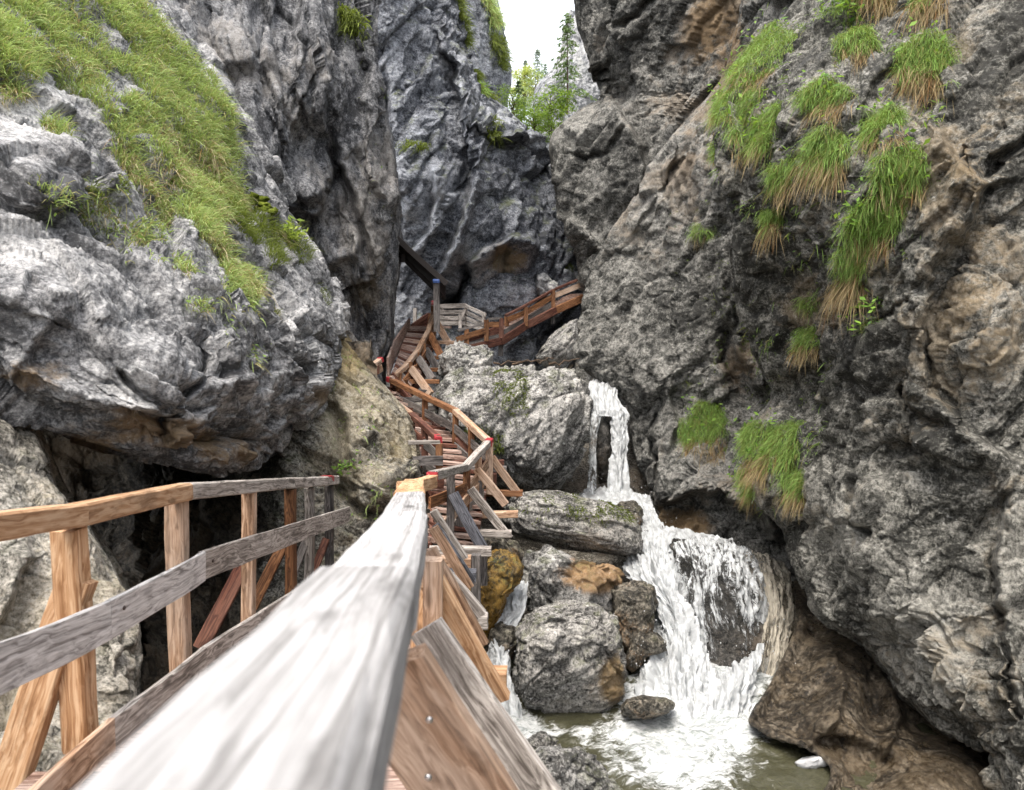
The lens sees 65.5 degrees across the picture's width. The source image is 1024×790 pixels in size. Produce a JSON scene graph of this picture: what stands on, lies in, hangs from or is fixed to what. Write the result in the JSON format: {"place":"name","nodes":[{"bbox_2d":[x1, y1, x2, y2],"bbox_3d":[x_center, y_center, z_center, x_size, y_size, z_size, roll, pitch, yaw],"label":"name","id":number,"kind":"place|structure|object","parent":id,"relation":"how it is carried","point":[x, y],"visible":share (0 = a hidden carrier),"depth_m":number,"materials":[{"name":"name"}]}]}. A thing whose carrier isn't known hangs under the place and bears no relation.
{"place":"outdoors","nodes":[
{"label":"outdoors","id":0,"kind":"place"},
{"bbox_2d":[0,419,142,771],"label":"cliff foot","id":1,"kind":"object","parent":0,"point":[30,475],"visible":0.46,"depth_m":5.27},
{"bbox_2d":[0,0,350,477],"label":"cliff overhang","id":2,"kind":"object","parent":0,"point":[105,348],"visible":0.81,"depth_m":7.21,"materials":[{"name":"stone"}]},
{"bbox_2d":[0,0,331,319],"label":"grass","id":3,"kind":"structure","parent":2,"relation":"on","point":[200,188],"depth_m":9.12,"materials":[{"name":"plant"}]},
{"bbox_2d":[244,186,278,216],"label":"moss","id":4,"kind":"object","parent":2,"relation":"on","point":[263,200],"visible":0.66,"depth_m":11.19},
{"bbox_2d":[273,215,307,244],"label":"bush","id":5,"kind":"object","parent":2,"relation":"on","point":[293,235],"visible":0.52,"depth_m":11.42,"materials":[{"name":"green plant"}]},
{"bbox_2d":[43,339,377,693],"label":"cliff cave","id":6,"kind":"structure","parent":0,"point":[135,543],"depth_m":11.46,"materials":[{"name":"stone"}]},
{"bbox_2d":[14,545,507,789],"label":"walkway","id":7,"kind":"structure","parent":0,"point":[475,561],"depth_m":7.71,"materials":[{"name":"brown wood"}]},
{"bbox_2d":[0,475,349,789],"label":"wooden railing","id":8,"kind":"object","parent":7,"relation":"on","point":[48,664],"visible":0.89,"depth_m":3.91,"materials":[{"name":"brown wood"}]},
{"bbox_2d":[76,471,561,789],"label":"wooden railing","id":9,"kind":"object","parent":7,"relation":"attached to","point":[323,678],"visible":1,"depth_m":0.95,"materials":[{"name":"grey wood"}]},
{"bbox_2d":[178,0,402,384],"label":"cliff","id":10,"kind":"structure","parent":0,"point":[302,82],"depth_m":15.23,"materials":[{"name":"stone"}]},
{"bbox_2d":[333,0,375,46],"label":"grass tuft","id":11,"kind":"object","parent":10,"relation":"on","point":[350,18],"visible":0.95,"depth_m":15.61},
{"bbox_2d":[398,236,448,331],"bbox_3d":[-2.238,-2.700,19.428,1.350,2.306,2.240,0,5,-6],"label":"canopy","id":12,"kind":"object","parent":10,"relation":"attached to","point":[433,279],"visible":0.81,"depth_m":18.56,"materials":[{"name":"brown wood"}]},
{"bbox_2d":[256,333,423,612],"bbox_3d":[-2.986,1.293,13.081,3.192,7.056,10.082,-1,5,-10],"label":"cliff shoulder","id":13,"kind":"object","parent":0,"point":[315,449],"visible":0.37,"depth_m":10.73},
{"bbox_2d":[332,453,361,475],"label":"bush","id":14,"kind":"object","parent":13,"relation":"on","point":[340,468],"visible":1,"depth_m":10.34,"materials":[{"name":"green plant"}]},
{"bbox_2d":[373,357,383,374],"bbox_3d":[-2.582,-0.515,15.103,0.141,0.398,0.481,3,5,32],"label":"wooden railing","id":15,"kind":"object","parent":13,"relation":"on","point":[378,361],"visible":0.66,"depth_m":15.12,"materials":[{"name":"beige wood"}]},
{"bbox_2d":[387,387,522,547],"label":"staircase","id":16,"kind":"structure","parent":13,"relation":"on","point":[460,531],"depth_m":12.15,"materials":[{"name":"brown wood"}]},
{"bbox_2d":[386,318,454,395],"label":"staircase","id":17,"kind":"structure","parent":16,"relation":"on","point":[407,336],"depth_m":18.26,"materials":[{"name":"brown wood"}]},
{"bbox_2d":[389,300,450,396],"bbox_3d":[-1.881,-1.102,18.486,0.948,2.348,4.715,0,5,6],"label":"wooden railing","id":18,"kind":"object","parent":17,"relation":"attached to","point":[428,337],"visible":0.69,"depth_m":17.71,"materials":[{"name":"beige wood"}]},
{"bbox_2d":[410,308,430,325],"bbox_3d":[-2.428,-2.031,21.689,0.601,0.717,1.591,0,5,-5],"label":"wooden fence","id":19,"kind":"object","parent":17,"relation":"on","point":[423,320],"visible":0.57,"depth_m":21.36,"materials":[{"name":"wood"}]},
{"bbox_2d":[401,403,443,488],"bbox_3d":[-1.460,0.755,12.524,0.515,1.033,2.564,-1,5,-12],"label":"wooden railing","id":20,"kind":"object","parent":16,"relation":"on","point":[427,463],"visible":0.72,"depth_m":11.76,"materials":[{"name":"beige wood"}]},
{"bbox_2d":[386,376,519,585],"bbox_3d":[-0.791,1.064,12.667,1.960,2.274,8.570,-1,5,-12],"label":"wooden railing","id":21,"kind":"object","parent":16,"relation":"on","point":[475,453],"visible":0.86,"depth_m":12.10,"materials":[{"name":"brown wood"}]},
{"bbox_2d":[377,0,582,372],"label":"cliff","id":22,"kind":"structure","parent":0,"point":[477,211],"depth_m":23.94,"materials":[{"name":"grey stone"}]},
{"bbox_2d":[395,139,431,160],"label":"grass tuft","id":23,"kind":"object","parent":22,"relation":"on","point":[420,146],"visible":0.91,"depth_m":22.83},
{"bbox_2d":[457,0,479,54],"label":"grass tuft","id":24,"kind":"object","parent":22,"relation":"on","point":[462,13],"visible":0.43,"depth_m":26.06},
{"bbox_2d":[473,68,486,83],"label":"grass tuft","id":25,"kind":"object","parent":22,"relation":"on","point":[480,73],"visible":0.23,"depth_m":27.12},
{"bbox_2d":[477,80,494,98],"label":"grass tuft","id":26,"kind":"object","parent":22,"relation":"on","point":[485,90],"visible":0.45,"depth_m":25.77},
{"bbox_2d":[484,113,511,148],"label":"grass tuft","id":27,"kind":"object","parent":22,"relation":"on","point":[498,133],"visible":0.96,"depth_m":24.01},
{"bbox_2d":[459,273,542,328],"bbox_3d":[-0.314,-3.208,25.428,2.775,2.466,2.574,0,5,0],"label":"boulder","id":28,"kind":"object","parent":22,"relation":"on","point":[500,294],"visible":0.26,"depth_m":24.35,"materials":[{"name":"grey stone"}]},
{"bbox_2d":[494,83,530,118],"bbox_3d":[0.128,-11.489,32.149,1.885,2.203,1.885,-3,5,-31],"label":"broadleaf tree","id":29,"kind":"object","parent":22,"relation":"on","point":[512,110],"visible":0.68,"depth_m":32.00,"materials":[{"name":"green plant"}]},
{"bbox_2d":[496,335,538,367],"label":"boulder","id":30,"kind":"object","parent":22,"relation":"on","point":[520,348],"visible":0.73,"depth_m":23.51,"materials":[{"name":"grey stone"}]},
{"bbox_2d":[514,107,556,144],"bbox_3d":[0.886,-10.012,30.871,2.208,2.194,1.999,0,5,0],"label":"broadleaf tree","id":31,"kind":"object","parent":22,"relation":"on","point":[532,116],"visible":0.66,"depth_m":30.73,"materials":[{"name":"green plant"}]},
{"bbox_2d":[514,84,579,136],"bbox_3d":[1.430,-11.010,32.167,2.618,2.941,2.622,2,5,26],"label":"broadleaf tree","id":32,"kind":"object","parent":22,"relation":"on","point":[556,106],"visible":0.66,"depth_m":31.83,"materials":[{"name":"green plant"}]},
{"bbox_2d":[535,273,559,296],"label":"boulder","id":33,"kind":"object","parent":22,"relation":"on","point":[544,283],"visible":0.76,"depth_m":24.41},
{"bbox_2d":[555,264,582,294],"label":"boulder","id":34,"kind":"object","parent":22,"relation":"on","point":[567,275],"visible":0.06,"depth_m":25.76,"materials":[{"name":"grey stone"}]},
{"bbox_2d":[463,0,511,107],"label":"cliff","id":35,"kind":"structure","parent":0,"point":[483,60],"depth_m":36.38,"materials":[{"name":"grey stone"}]},
{"bbox_2d":[481,0,516,40],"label":"grass tuft","id":36,"kind":"object","parent":35,"relation":"on","point":[497,23],"visible":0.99,"depth_m":36.60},
{"bbox_2d":[488,30,518,72],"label":"grass tuft","id":37,"kind":"object","parent":35,"relation":"on","point":[503,59],"visible":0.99,"depth_m":36.71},
{"bbox_2d":[510,80,530,127],"bbox_3d":[0.155,-12.801,37.010,1.779,3.636,1.858,4,6,42],"label":"spruce tree","id":38,"kind":"object","parent":35,"relation":"on","point":[518,88],"visible":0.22,"depth_m":36.92,"materials":[{"name":"green plant"}]},
{"bbox_2d":[487,638,522,718],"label":"waterfall","id":39,"kind":"structure","parent":0,"point":[497,654],"depth_m":10.04,"materials":[{"name":"white liquid"}]},
{"bbox_2d":[495,580,527,625],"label":"waterfall","id":40,"kind":"structure","parent":0,"point":[514,610],"depth_m":10.80,"materials":[{"name":"white liquid"}]},
{"bbox_2d":[499,0,574,127],"label":"sky","id":41,"kind":"structure","parent":0,"point":[534,24],"materials":[{"name":"white"}]},
{"bbox_2d":[532,9,599,168],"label":"cliff","id":42,"kind":"structure","parent":0,"point":[584,81],"depth_m":50.07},
{"bbox_2d":[510,63,542,119],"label":"broadleaf tree","id":43,"kind":"object","parent":42,"relation":"on","point":[524,72],"visible":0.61,"depth_m":63.69,"materials":[{"name":"green plant"}]},
{"bbox_2d":[516,69,545,115],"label":"broadleaf tree","id":44,"kind":"object","parent":42,"relation":"on","point":[530,83],"visible":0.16,"depth_m":57.96,"materials":[{"name":"green plant"}]},
{"bbox_2d":[386,364,797,626],"bbox_3d":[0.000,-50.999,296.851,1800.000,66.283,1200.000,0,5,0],"label":"ground","id":45,"kind":"structure","parent":0,"point":[580,477],"depth_m":17.80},
{"bbox_2d":[37,3,958,520],"bbox_3d":[1.005,-3.353,13.680,11.027,11.809,14.801,0,5,0],"label":"ground cover","id":46,"kind":"object","parent":45,"relation":"on","point":[163,259],"visible":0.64,"depth_m":9.64,"materials":[{"name":"green plant"}]},
{"bbox_2d":[431,364,593,490],"bbox_3d":[0.028,0.716,16.545,3.495,2.746,3.967,0,5,0],"label":"boulder","id":47,"kind":"object","parent":45,"relation":"on","point":[546,439],"visible":0.75,"depth_m":14.97,"materials":[{"name":"stone"}]},
{"bbox_2d":[437,341,493,378],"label":"boulder","id":48,"kind":"object","parent":47,"relation":"on","point":[457,354],"visible":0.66,"depth_m":16.82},
{"bbox_2d":[464,416,506,456],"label":"moss","id":49,"kind":"object","parent":47,"relation":"on","point":[497,446],"visible":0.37,"depth_m":14.73,"materials":[{"name":"green plant"}]},
{"bbox_2d":[490,368,530,423],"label":"moss","id":50,"kind":"object","parent":47,"relation":"on","point":[511,384],"visible":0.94,"depth_m":14.89,"materials":[{"name":"green plant"}]},
{"bbox_2d":[535,319,577,368],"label":"boulder","id":51,"kind":"object","parent":45,"relation":"on","point":[559,344],"visible":0.72,"depth_m":22.70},
{"bbox_2d":[539,10,596,114],"bbox_3d":[2.748,-16.192,38.791,3.216,4.919,2.990,0,5,0],"label":"spruce tree","id":52,"kind":"object","parent":45,"relation":"on","point":[564,65],"visible":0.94,"depth_m":38.72,"materials":[{"name":"green plant"}]},
{"bbox_2d":[499,490,644,556],"bbox_3d":[1.066,2.211,13.442,2.583,1.381,2.189,0,5,0],"label":"boulder","id":53,"kind":"object","parent":45,"relation":"on","point":[621,537],"visible":0.93,"depth_m":12.51,"materials":[{"name":"stone"}]},
{"bbox_2d":[522,492,635,527],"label":"moss","id":54,"kind":"object","parent":53,"relation":"on","point":[612,511],"visible":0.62,"depth_m":12.47,"materials":[{"name":"green plant"}]},
{"bbox_2d":[534,744,622,789],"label":"boulder","id":55,"kind":"object","parent":45,"relation":"on","point":[576,768],"visible":0.81,"depth_m":7.85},
{"bbox_2d":[595,416,611,483],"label":"boulder","id":56,"kind":"object","parent":45,"relation":"on","point":[603,447],"visible":0.86,"depth_m":16.89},
{"bbox_2d":[670,542,774,666],"bbox_3d":[3.263,3.427,12.081,1.651,2.075,2.290,0,5,0],"label":"boulder","id":57,"kind":"object","parent":45,"relation":"on","point":[726,652],"visible":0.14,"depth_m":11.57,"materials":[{"name":"stone"}]},
{"bbox_2d":[669,538,686,555],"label":"boulder","id":58,"kind":"object","parent":57,"relation":"on","point":[672,544],"visible":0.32,"depth_m":12.62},
{"bbox_2d":[586,411,601,494],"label":"waterfall","id":59,"kind":"structure","parent":0,"point":[592,459],"depth_m":16.61,"materials":[{"name":"white liquid"}]},
{"bbox_2d":[588,379,629,419],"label":"waterfall","id":60,"kind":"structure","parent":0,"point":[604,397],"depth_m":17.08,"materials":[{"name":"white liquid"}]},
{"bbox_2d":[606,410,629,492],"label":"waterfall","id":61,"kind":"structure","parent":0,"point":[617,479],"depth_m":16.50,"materials":[{"name":"white liquid"}]},
{"bbox_2d":[577,485,664,528],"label":"water","id":62,"kind":"structure","parent":0,"point":[644,501],"depth_m":15.60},
{"bbox_2d":[617,500,643,524],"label":"boulder","id":63,"kind":"object","parent":62,"relation":"in","point":[633,506],"visible":0.43,"depth_m":13.82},
{"bbox_2d":[549,0,740,404],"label":"rock face","id":64,"kind":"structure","parent":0,"point":[655,67],"depth_m":22.40,"materials":[{"name":"grey stone"}]},
{"bbox_2d":[455,279,582,355],"bbox_3d":[0.317,-2.395,23.184,5.207,2.462,1.527,-3,6,-37],"label":"footbridge","id":65,"kind":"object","parent":64,"relation":"attached to","point":[502,331],"visible":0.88,"depth_m":22.41,"materials":[{"name":"red wood"}]},
{"bbox_2d":[440,303,485,329],"bbox_3d":[-1.293,-2.250,23.142,1.566,0.858,0.802,2,5,24],"label":"wooden fence","id":66,"kind":"object","parent":65,"relation":"on","point":[462,315],"visible":0.81,"depth_m":23.22,"materials":[{"name":"grey wood"}]},
{"bbox_2d":[622,541,720,718],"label":"waterfall","id":67,"kind":"structure","parent":0,"point":[655,566],"depth_m":10.91,"materials":[{"name":"white liquid"}]},
{"bbox_2d":[640,524,728,552],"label":"water","id":68,"kind":"structure","parent":0,"point":[660,535],"depth_m":13.40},
{"bbox_2d":[573,0,796,614],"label":"cliff buttress","id":69,"kind":"structure","parent":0,"point":[639,349],"depth_m":16.11,"materials":[{"name":"grey stone"}]},
{"bbox_2d":[683,222,719,248],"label":"grass tuft","id":70,"kind":"object","parent":69,"relation":"on","point":[703,231],"visible":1,"depth_m":16.03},
{"bbox_2d":[676,394,730,466],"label":"grass tuft","id":71,"kind":"object","parent":69,"relation":"on","point":[712,418],"visible":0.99,"depth_m":15.49,"materials":[{"name":"green plant"}]},
{"bbox_2d":[483,627,938,789],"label":"water","id":72,"kind":"structure","parent":0,"point":[720,749],"depth_m":9.04,"materials":[{"name":"liquid"}]},
{"bbox_2d":[527,730,558,748],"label":"boulder","id":73,"kind":"object","parent":72,"relation":"in","point":[539,738],"visible":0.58,"depth_m":8.68,"materials":[{"name":"stone"}]},
{"bbox_2d":[511,599,628,712],"bbox_3d":[0.754,3.483,10.285,1.590,1.840,1.835,0,5,0],"label":"boulder","id":74,"kind":"object","parent":72,"relation":"in","point":[570,656],"visible":0.93,"depth_m":9.61,"materials":[{"name":"stone"}]},
{"bbox_2d":[485,621,516,660],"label":"boulder","id":75,"kind":"object","parent":74,"relation":"on","point":[502,633],"visible":0.66,"depth_m":10.33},
{"bbox_2d":[469,548,523,646],"bbox_3d":[-0.246,2.763,10.872,0.831,1.493,1.282,0,5,0],"label":"boulder","id":76,"kind":"object","parent":75,"relation":"on","point":[505,568],"visible":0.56,"depth_m":10.32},
{"bbox_2d":[521,544,624,612],"bbox_3d":[0.904,2.951,11.871,1.745,1.504,2.014,0,5,0],"label":"boulder","id":77,"kind":"object","parent":72,"relation":"in","point":[551,575],"visible":0.54,"depth_m":11.11,"materials":[{"name":"stone"}]},
{"bbox_2d":[483,537,524,560],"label":"boulder","id":78,"kind":"object","parent":77,"relation":"on","point":[510,545],"visible":0.33,"depth_m":11.80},
{"bbox_2d":[611,580,658,652],"bbox_3d":[1.747,3.256,11.320,0.754,1.337,1.241,0,5,0],"label":"boulder","id":79,"kind":"object","parent":72,"relation":"in","point":[632,600],"visible":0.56,"depth_m":10.77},
{"bbox_2d":[624,631,668,672],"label":"boulder","id":80,"kind":"object","parent":72,"relation":"in","point":[654,644],"visible":0.87,"depth_m":10.58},
{"bbox_2d":[620,695,674,719],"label":"boulder","id":81,"kind":"object","parent":72,"relation":"in","point":[645,707],"visible":1,"depth_m":9.31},
{"bbox_2d":[507,470,795,720],"bbox_3d":[1.827,2.714,12.786,4.731,2.002,7.168,0,5,0],"label":"water spray","id":82,"kind":"object","parent":72,"relation":"on","point":[656,620],"visible":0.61,"depth_m":10.26,"materials":[{"name":"liquid"}]},
{"bbox_2d":[795,756,827,768],"bbox_3d":[3.338,4.060,8.780,0.498,0.306,0.365,0,5,0],"label":"foam raft","id":83,"kind":"object","parent":72,"relation":"on","point":[808,762],"visible":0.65,"depth_m":8.61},
{"bbox_2d":[673,535,777,663],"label":"waterfall","id":84,"kind":"structure","parent":0,"point":[750,611],"depth_m":11.62,"materials":[{"name":"liquid"}]},
{"bbox_2d":[694,642,764,717],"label":"water","id":85,"kind":"structure","parent":0,"point":[736,696],"depth_m":10.13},
{"bbox_2d":[743,550,794,675],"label":"waterfall","id":86,"kind":"structure","parent":0,"point":[773,601],"depth_m":11.75,"materials":[{"name":"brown liquid"}]},
{"bbox_2d":[712,0,1023,789],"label":"cliff","id":87,"kind":"structure","parent":0,"point":[904,537],"depth_m":8.77,"materials":[{"name":"stone"}]},
{"bbox_2d":[703,141,715,168],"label":"grass tuft","id":88,"kind":"object","parent":87,"relation":"on","point":[711,152],"visible":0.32,"depth_m":11.91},
{"bbox_2d":[701,64,770,146],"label":"grass tuft","id":89,"kind":"object","parent":87,"relation":"on","point":[717,104],"visible":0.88,"depth_m":11.33,"materials":[{"name":"green plant"}]},
{"bbox_2d":[727,461,759,519],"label":"grass tuft","id":90,"kind":"object","parent":87,"relation":"on","point":[747,500],"visible":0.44,"depth_m":12.13,"materials":[{"name":"green plant"}]},
{"bbox_2d":[715,88,782,179],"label":"grass tuft","id":91,"kind":"object","parent":87,"relation":"on","point":[760,138],"visible":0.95,"depth_m":10.73,"materials":[{"name":"green plant"}]},
{"bbox_2d":[719,2,808,100],"bbox_3d":[3.688,-4.956,12.031,1.445,2.002,2.847,0,5,0],"label":"grass tuft","id":92,"kind":"object","parent":87,"relation":"on","point":[742,60],"visible":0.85,"depth_m":11.54,"materials":[{"name":"green plant"}]},
{"bbox_2d":[730,406,806,499],"bbox_3d":[3.688,0.864,11.709,1.068,1.364,2.301,0,5,0],"label":"grass tuft","id":93,"kind":"object","parent":87,"relation":"on","point":[760,467],"visible":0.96,"depth_m":11.26,"materials":[{"name":"green plant"}]},
{"bbox_2d":[751,206,790,261],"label":"grass tuft","id":94,"kind":"object","parent":87,"relation":"on","point":[771,227],"visible":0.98,"depth_m":10.73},
{"bbox_2d":[755,156,797,218],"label":"grass tuft","id":95,"kind":"object","parent":87,"relation":"on","point":[777,185],"visible":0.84,"depth_m":10.33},
{"bbox_2d":[769,467,805,523],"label":"grass tuft","id":96,"kind":"object","parent":87,"relation":"on","point":[794,495],"visible":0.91,"depth_m":10.65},
{"bbox_2d":[779,325,821,371],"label":"grass tuft","id":97,"kind":"object","parent":87,"relation":"on","point":[800,346],"visible":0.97,"depth_m":10.97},
{"bbox_2d":[788,292,820,326],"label":"grass tuft","id":98,"kind":"object","parent":87,"relation":"on","point":[804,305],"visible":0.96,"depth_m":10.87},
{"bbox_2d":[782,106,855,210],"bbox_3d":[3.677,-2.787,9.553,0.599,1.266,1.154,-2,5,-26],"label":"grass tuft","id":99,"kind":"object","parent":87,"relation":"on","point":[825,166],"visible":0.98,"depth_m":9.46,"materials":[{"name":"green plant"}]},
{"bbox_2d":[781,70,859,142],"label":"grass tuft","id":100,"kind":"object","parent":87,"relation":"on","point":[827,100],"visible":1,"depth_m":9.74,"materials":[{"name":"green plant"}]},
{"bbox_2d":[804,0,865,29],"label":"leafy plant","id":101,"kind":"object","parent":87,"relation":"on","point":[842,7],"visible":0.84,"depth_m":10.40,"materials":[{"name":"green plant"}]},
{"bbox_2d":[804,243,881,338],"bbox_3d":[3.945,-1.234,9.477,0.711,1.290,0.951,-4,6,-38],"label":"grass tuft","id":102,"kind":"object","parent":87,"relation":"on","point":[849,281],"visible":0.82,"depth_m":9.41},
{"bbox_2d":[823,21,887,81],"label":"grass tuft","id":103,"kind":"object","parent":87,"relation":"on","point":[854,33],"visible":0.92,"depth_m":9.86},
{"bbox_2d":[837,288,882,337],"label":"leafy plant","id":104,"kind":"object","parent":87,"relation":"on","point":[862,298],"visible":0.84,"depth_m":9.27,"materials":[{"name":"green plant"}]},
{"bbox_2d":[824,187,916,275],"bbox_3d":[4.120,-1.852,9.046,1.070,1.116,0.763,3,5,29],"label":"grass tuft","id":105,"kind":"object","parent":87,"relation":"on","point":[866,228],"visible":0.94,"depth_m":9.00,"materials":[{"name":"green plant"}]},
{"bbox_2d":[839,0,902,25],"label":"grass tuft","id":106,"kind":"object","parent":87,"relation":"on","point":[885,7],"visible":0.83,"depth_m":10.11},
{"bbox_2d":[848,84,917,164],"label":"grass tuft","id":107,"kind":"object","parent":87,"relation":"on","point":[877,120],"visible":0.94,"depth_m":9.03,"materials":[{"name":"green plant"}]},
{"bbox_2d":[857,121,936,224],"bbox_3d":[4.228,-2.356,8.742,0.872,1.160,0.749,4,6,38],"label":"grass tuft","id":108,"kind":"object","parent":87,"relation":"on","point":[897,180],"visible":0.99,"depth_m":8.67,"materials":[{"name":"green plant"}]},
{"bbox_2d":[878,16,968,115],"bbox_3d":[4.720,-3.723,9.165,1.148,1.387,0.843,3,5,31],"label":"grass tuft","id":109,"kind":"object","parent":87,"relation":"on","point":[911,73],"visible":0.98,"depth_m":9.15,"materials":[{"name":"green plant"}]},
{"bbox_2d":[888,0,959,41],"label":"grass tuft","id":110,"kind":"object","parent":87,"relation":"on","point":[921,8],"visible":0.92,"depth_m":9.55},
{"bbox_2d":[748,580,988,789],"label":"rock","id":111,"kind":"object","parent":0,"point":[840,707],"visible":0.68,"depth_m":9.23,"materials":[{"name":"stone"}]},
{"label":"hillside","id":112,"kind":"structure","parent":0,"visible":0},
{"bbox_2d":[525,49,544,109],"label":"spruce tree","id":113,"kind":"object","parent":112,"relation":"on","point":[537,53],"visible":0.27,"depth_m":82.42,"materials":[{"name":"green plant"}]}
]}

